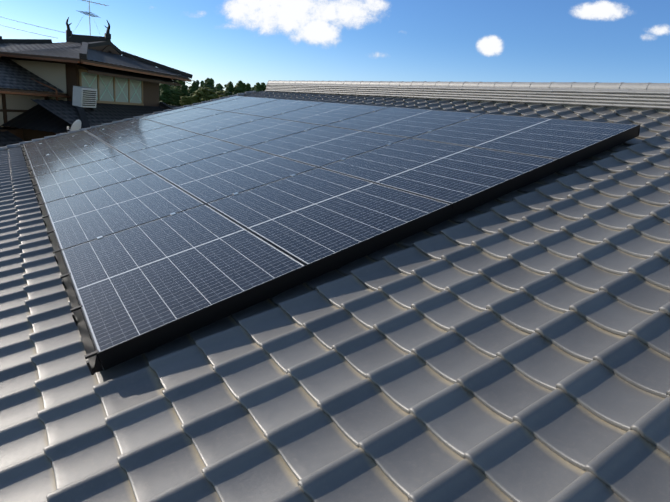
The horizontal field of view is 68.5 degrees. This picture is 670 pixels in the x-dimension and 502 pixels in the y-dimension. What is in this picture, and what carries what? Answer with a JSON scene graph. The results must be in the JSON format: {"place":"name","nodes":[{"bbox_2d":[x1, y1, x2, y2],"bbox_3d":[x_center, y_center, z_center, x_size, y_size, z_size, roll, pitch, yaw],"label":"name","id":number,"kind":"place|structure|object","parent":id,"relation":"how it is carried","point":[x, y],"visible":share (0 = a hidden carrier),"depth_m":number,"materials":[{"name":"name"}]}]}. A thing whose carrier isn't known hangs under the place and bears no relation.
{"place":"outdoors","nodes":[
{"label":"outdoors","id":0,"kind":"place"},
{"bbox_2d":[0,0,669,89],"label":"sky","id":1,"kind":"structure","parent":0,"point":[251,42],"materials":[{"name":"blue"}]},
{"bbox_3d":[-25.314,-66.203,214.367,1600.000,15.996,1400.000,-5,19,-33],"label":"hillside","id":2,"kind":"structure","parent":0,"visible":0},
{"bbox_2d":[0,45,189,140],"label":"house","id":3,"kind":"structure","parent":2,"relation":"on","point":[150,92],"depth_m":17.74,"materials":[{"name":"brown wood"}]},
{"bbox_2d":[72,86,96,107],"bbox_3d":[-8.873,-5.464,17.446,0.407,0.692,0.800,9,16,10],"label":"air conditioner unit","id":4,"kind":"object","parent":3,"relation":"on","point":[78,100],"visible":0.86,"depth_m":17.14,"materials":[{"name":"white"}]},
{"bbox_2d":[74,90,95,110],"bbox_3d":[-8.861,-5.351,17.473,0.382,0.691,0.760,9,16,10],"label":"air conditioner grille","id":5,"kind":"object","parent":4,"relation":"attached to","point":[92,109],"visible":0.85,"depth_m":17.45,"materials":[{"name":"white plastic"}]},
{"bbox_2d":[70,0,108,36],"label":"tv antenna","id":6,"kind":"object","parent":3,"relation":"attached to","point":[91,15],"visible":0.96,"depth_m":21.18,"materials":[{"name":"silver metal"}]},
{"bbox_2d":[0,42,187,146],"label":"neighbour roof tiles","id":7,"kind":"object","parent":3,"relation":"attached to","point":[54,115],"visible":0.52,"depth_m":17.46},
{"bbox_2d":[0,54,191,100],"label":"roof eaves","id":8,"kind":"object","parent":3,"relation":"attached to","point":[49,59],"visible":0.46,"depth_m":16.82,"materials":[{"name":"brown wood"}]},
{"bbox_2d":[0,17,192,127],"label":"neighbour ridges","id":9,"kind":"object","parent":3,"relation":"attached to","point":[86,41],"visible":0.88,"depth_m":21.24,"materials":[{"name":"grey tile"}]},
{"bbox_2d":[79,69,143,105],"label":"neighbour window frames","id":10,"kind":"structure","parent":3,"relation":"in","point":[98,90],"depth_m":19.71,"materials":[{"name":"brown wood"}]},
{"bbox_2d":[81,72,141,102],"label":"neighbour window panes","id":11,"kind":"object","parent":10,"relation":"in","point":[89,78],"visible":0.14,"depth_m":19.77,"materials":[{"name":"beige glass"}]},
{"bbox_2d":[81,73,141,101],"bbox_3d":[-8.862,-6.507,19.758,0.004,0.898,3.789,9,16,10],"label":"lattice","id":12,"kind":"object","parent":11,"relation":"attached to","point":[108,85],"visible":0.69,"depth_m":19.79,"materials":[{"name":"beige wood"}]},
{"bbox_2d":[159,81,175,102],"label":"tree","id":13,"kind":"object","parent":2,"relation":"on","point":[165,94],"visible":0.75,"depth_m":154.89,"materials":[{"name":"green plant"}]},
{"bbox_2d":[169,88,180,105],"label":"tree","id":14,"kind":"object","parent":2,"relation":"on","point":[174,97],"visible":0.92,"depth_m":171.67,"materials":[{"name":"green plant"}]},
{"bbox_2d":[166,86,184,105],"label":"tree","id":15,"kind":"object","parent":2,"relation":"on","point":[179,91],"visible":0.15,"depth_m":176.99,"materials":[{"name":"green plant"}]},
{"bbox_2d":[179,84,190,95],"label":"tree","id":16,"kind":"object","parent":2,"relation":"on","point":[183,87],"visible":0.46,"depth_m":178.41,"materials":[{"name":"green plant"}]},
{"bbox_2d":[179,96,196,105],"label":"bush","id":17,"kind":"object","parent":2,"relation":"on","point":[187,100],"visible":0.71,"depth_m":161.29,"materials":[{"name":"green plant"}]},
{"bbox_2d":[187,81,198,95],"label":"tree","id":18,"kind":"object","parent":2,"relation":"on","point":[194,87],"visible":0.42,"depth_m":259.59,"materials":[{"name":"green plant"}]},
{"bbox_2d":[192,87,217,102],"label":"bush","id":19,"kind":"object","parent":2,"relation":"on","point":[201,94],"visible":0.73,"depth_m":162.89,"materials":[{"name":"green plant"}]},
{"bbox_2d":[203,78,210,87],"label":"tree","id":20,"kind":"object","parent":2,"relation":"on","point":[207,81],"visible":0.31,"depth_m":192.13,"materials":[{"name":"green plant"}]},
{"bbox_2d":[209,78,214,89],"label":"tree","id":21,"kind":"object","parent":2,"relation":"on","point":[212,82],"visible":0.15,"depth_m":193.88,"materials":[{"name":"green plant"}]},
{"bbox_2d":[215,90,232,98],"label":"tree","id":22,"kind":"object","parent":2,"relation":"on","point":[220,94],"visible":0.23,"depth_m":175.74,"materials":[{"name":"green plant"}]},
{"bbox_2d":[223,81,233,96],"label":"tree","id":23,"kind":"object","parent":2,"relation":"on","point":[229,87],"visible":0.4,"depth_m":168.71,"materials":[{"name":"green plant"}]},
{"bbox_2d":[232,80,246,94],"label":"tree","id":24,"kind":"object","parent":2,"relation":"on","point":[241,86],"visible":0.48,"depth_m":168.46,"materials":[{"name":"green plant"}]},
{"bbox_2d":[245,83,251,90],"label":"tree","id":25,"kind":"object","parent":2,"relation":"on","point":[248,88],"visible":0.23,"depth_m":173.47,"materials":[{"name":"green plant"}]},
{"bbox_2d":[253,82,260,91],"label":"tree","id":26,"kind":"object","parent":2,"relation":"on","point":[257,87],"visible":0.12,"depth_m":169.71,"materials":[{"name":"green plant"}]},
{"bbox_2d":[259,82,265,90],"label":"tree","id":27,"kind":"object","parent":2,"relation":"on","point":[262,85],"visible":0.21,"depth_m":169.74,"materials":[{"name":"green plant"}]},
{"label":"utility poles","id":28,"kind":"object","parent":2,"relation":"on","visible":0},
{"bbox_2d":[1,17,239,95],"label":"overhead wires","id":29,"kind":"object","parent":28,"relation":"attached to","point":[64,32],"visible":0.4,"depth_m":25.87,"materials":[{"name":"black"}]},
{"bbox_3d":[-1.505,-0.590,5.509,8.390,0.320,13.980,-23,28,-26],"label":"roof","id":30,"kind":"object","parent":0,"visible":0},
{"bbox_2d":[2,92,257,150],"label":"roof tiles","id":31,"kind":"object","parent":30,"relation":"on","point":[19,146],"depth_m":10.15,"materials":[{"name":"grey tile"}]},
{"bbox_2d":[0,91,669,501],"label":"roof tiles","id":32,"kind":"object","parent":30,"relation":"on","point":[512,347],"visible":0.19,"depth_m":2.10,"materials":[{"name":"grey ceramic"}]},
{"bbox_2d":[0,91,255,149],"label":"gable verge caps","id":33,"kind":"object","parent":32,"relation":"on","point":[46,137],"visible":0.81,"depth_m":11.12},
{"bbox_2d":[20,143,622,374],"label":"pv rails","id":34,"kind":"object","parent":32,"relation":"on","point":[91,354],"visible":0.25,"depth_m":3.19,"materials":[{"name":"grey metal"}]},
{"bbox_2d":[22,96,639,372],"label":"pv frames","id":35,"kind":"object","parent":34,"relation":"on","point":[195,315],"visible":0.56,"depth_m":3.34,"materials":[{"name":"metal"}]},
{"bbox_2d":[39,104,470,238],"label":"panel clamps","id":36,"kind":"object","parent":35,"relation":"attached to","point":[171,214],"visible":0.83,"depth_m":5.37,"materials":[{"name":"silver metal"}]},
{"bbox_2d":[24,96,636,351],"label":"solar panels","id":37,"kind":"object","parent":35,"relation":"in","point":[133,282],"visible":1,"depth_m":4.22,"materials":[{"name":"blue glass"}]},
{"bbox_2d":[266,83,669,113],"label":"ridge mortar","id":38,"kind":"object","parent":32,"relation":"on","point":[664,111],"visible":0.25,"depth_m":6.33,"materials":[{"name":"grey concrete"}]},
{"bbox_2d":[265,83,669,109],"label":"roof ridge","id":39,"kind":"structure","parent":38,"relation":"on","point":[567,97],"depth_m":6.55,"materials":[{"name":"tile"}]},
{"bbox_2d":[267,80,669,89],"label":"ridge caps","id":40,"kind":"object","parent":39,"relation":"on","point":[623,85],"visible":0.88,"depth_m":6.59,"materials":[{"name":"ceramic"}]},
{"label":"dish mast","id":41,"kind":"object","parent":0,"visible":0},
{"bbox_2d":[70,120,80,130],"bbox_3d":[-8.024,-3.782,15.224,0.238,0.577,0.552,7,16,5],"label":"satellite dish","id":42,"kind":"object","parent":41,"relation":"attached to","point":[76,124],"visible":0.56,"depth_m":15.07,"materials":[{"name":"white paint"}]}
]}

